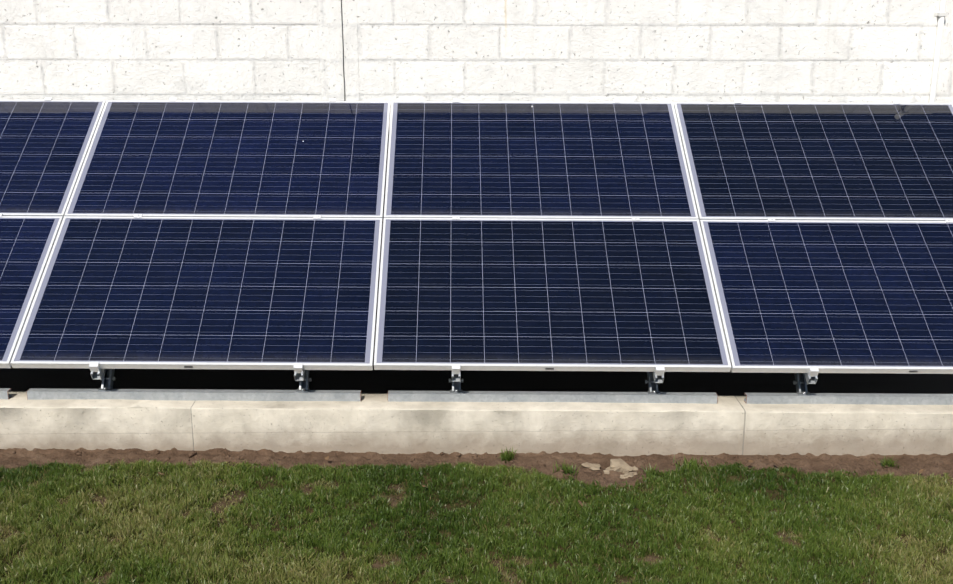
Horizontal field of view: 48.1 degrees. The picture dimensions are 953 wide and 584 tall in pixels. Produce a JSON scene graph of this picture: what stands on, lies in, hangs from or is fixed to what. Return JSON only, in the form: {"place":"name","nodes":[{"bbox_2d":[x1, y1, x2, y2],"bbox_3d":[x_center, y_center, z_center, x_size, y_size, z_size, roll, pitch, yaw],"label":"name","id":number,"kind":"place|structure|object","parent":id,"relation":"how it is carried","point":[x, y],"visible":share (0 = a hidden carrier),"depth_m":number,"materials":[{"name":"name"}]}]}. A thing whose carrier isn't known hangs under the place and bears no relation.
{"place":"outdoors","nodes":[
{"label":"outdoors","id":0,"kind":"place"},
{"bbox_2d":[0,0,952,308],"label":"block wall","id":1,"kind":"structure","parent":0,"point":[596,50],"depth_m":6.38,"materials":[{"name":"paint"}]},
{"bbox_2d":[341,0,344,100],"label":"expansion joint","id":2,"kind":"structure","parent":1,"relation":"attached to","point":[343,50],"depth_m":6.37,"materials":[{"name":"grey"}]},
{"bbox_2d":[929,0,946,102],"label":"conduit pipe","id":3,"kind":"object","parent":1,"relation":"attached to","point":[941,13],"visible":0.31,"depth_m":6.39,"materials":[{"name":"white plastic"}]},
{"label":"ground surface","id":4,"kind":"structure","parent":0,"visible":0},
{"bbox_2d":[0,391,952,455],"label":"plinth","id":5,"kind":"structure","parent":4,"relation":"on","point":[379,423],"depth_m":5.02,"materials":[{"name":"concrete"}]},
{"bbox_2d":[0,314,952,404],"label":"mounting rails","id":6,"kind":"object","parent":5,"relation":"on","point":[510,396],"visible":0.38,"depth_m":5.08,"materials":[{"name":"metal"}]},
{"bbox_2d":[0,216,62,367],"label":"solar panel","id":7,"kind":"object","parent":6,"relation":"on","point":[26,244],"visible":0.79,"depth_m":5.34,"materials":[{"name":"glass"}]},
{"bbox_2d":[0,100,105,217],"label":"solar panel","id":8,"kind":"object","parent":6,"relation":"on","point":[44,146],"visible":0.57,"depth_m":5.95,"materials":[{"name":"glass"}]},
{"bbox_2d":[98,369,115,390],"bbox_3d":[-1.764,0.303,5.145,0.070,0.342,0.267,0,15,-1],"label":"support post","id":9,"kind":"object","parent":6,"relation":"attached to","point":[108,378],"visible":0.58,"depth_m":5.10,"materials":[{"name":"metal"}]},
{"bbox_2d":[10,216,382,369],"bbox_3d":[-1.321,-0.016,5.280,1.663,0.570,0.860,0,15,-1],"label":"solar panel","id":10,"kind":"object","parent":6,"relation":"on","point":[261,293],"visible":0.98,"depth_m":5.22,"materials":[{"name":"glass"}]},
{"bbox_2d":[64,100,390,219],"bbox_3d":[-1.333,-0.747,5.955,1.663,0.564,0.860,0,15,-1],"label":"solar panel","id":11,"kind":"object","parent":6,"relation":"on","point":[156,158],"visible":0.92,"depth_m":5.91,"materials":[{"name":"glass"}]},
{"bbox_2d":[296,370,311,391],"bbox_3d":[-0.828,0.309,5.161,0.070,0.343,0.267,0,15,-1],"label":"support post","id":12,"kind":"object","parent":6,"relation":"attached to","point":[304,386],"visible":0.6,"depth_m":5.12,"materials":[{"name":"metal"}]},
{"bbox_2d":[449,379,462,392],"bbox_3d":[-0.099,0.315,5.174,0.070,0.344,0.267,0,15,-1],"label":"support post","id":13,"kind":"object","parent":6,"relation":"attached to","point":[456,387],"visible":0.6,"depth_m":5.11,"materials":[{"name":"metal"}]},
{"bbox_2d":[0,97,952,376],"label":"panel clamps","id":14,"kind":"object","parent":6,"relation":"attached to","point":[660,369],"visible":0.79,"depth_m":4.98,"materials":[{"name":"metal"}]},
{"bbox_2d":[384,101,697,218],"bbox_3d":[0.337,-0.745,5.985,1.663,0.570,0.860,0,15,-1],"label":"solar panel","id":15,"kind":"object","parent":6,"relation":"on","point":[544,160],"visible":0.83,"depth_m":5.94,"materials":[{"name":"glass"}]},
{"bbox_2d":[374,218,730,371],"bbox_3d":[0.349,-0.008,5.309,1.663,0.575,0.860,0,15,-1],"label":"solar panel","id":16,"kind":"object","parent":6,"relation":"on","point":[508,294],"visible":0.98,"depth_m":5.25,"materials":[{"name":"glass"}]},
{"bbox_2d":[645,372,660,393],"bbox_3d":[0.849,0.321,5.190,0.070,0.344,0.267,0,15,-1],"label":"support post","id":17,"kind":"object","parent":6,"relation":"attached to","point":[652,387],"visible":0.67,"depth_m":5.15,"materials":[{"name":"metal"}]},
{"bbox_2d":[793,373,810,394],"bbox_3d":[1.568,0.327,5.202,0.070,0.345,0.267,0,15,-1],"label":"support post","id":18,"kind":"object","parent":6,"relation":"attached to","point":[800,383],"visible":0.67,"depth_m":5.16,"materials":[{"name":"metal"}]},
{"bbox_2d":[674,102,952,222],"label":"solar panel","id":19,"kind":"object","parent":6,"relation":"on","point":[824,161],"visible":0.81,"depth_m":5.99,"materials":[{"name":"glass"}]},
{"bbox_2d":[700,220,952,373],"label":"solar panel","id":20,"kind":"object","parent":6,"relation":"on","point":[824,296],"visible":0.94,"depth_m":5.30,"materials":[{"name":"glass"}]},
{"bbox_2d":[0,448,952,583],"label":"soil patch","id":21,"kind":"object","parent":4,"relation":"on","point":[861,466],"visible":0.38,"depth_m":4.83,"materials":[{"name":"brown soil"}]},
{"bbox_2d":[9,450,936,475],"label":"grass tufts","id":22,"kind":"object","parent":21,"relation":"on","point":[192,453],"visible":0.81,"depth_m":4.93,"materials":[{"name":"green plant"}]},
{"bbox_2d":[0,458,952,583],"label":"lawn grass","id":23,"kind":"structure","parent":21,"relation":"on","point":[896,562],"depth_m":4.24,"materials":[{"name":"green plant"}]},
{"bbox_2d":[158,456,923,507],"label":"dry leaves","id":24,"kind":"object","parent":21,"relation":"on","point":[581,504],"visible":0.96,"depth_m":4.74,"materials":[{"name":"brown plant"}]},
{"bbox_2d":[581,458,637,478],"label":"pale stones","id":25,"kind":"object","parent":21,"relation":"on","point":[621,465],"visible":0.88,"depth_m":4.82,"materials":[{"name":"beige stone"}]},
{"bbox_2d":[499,448,901,480],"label":"weed tufts","id":26,"kind":"object","parent":21,"relation":"on","point":[507,457],"visible":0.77,"depth_m":4.83,"materials":[{"name":"green plant"}]},
{"bbox_2d":[0,360,952,395],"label":"weed fabric","id":27,"kind":"object","parent":4,"relation":"on","point":[730,383],"depth_m":5.83,"materials":[{"name":"black fabric"}]}
]}

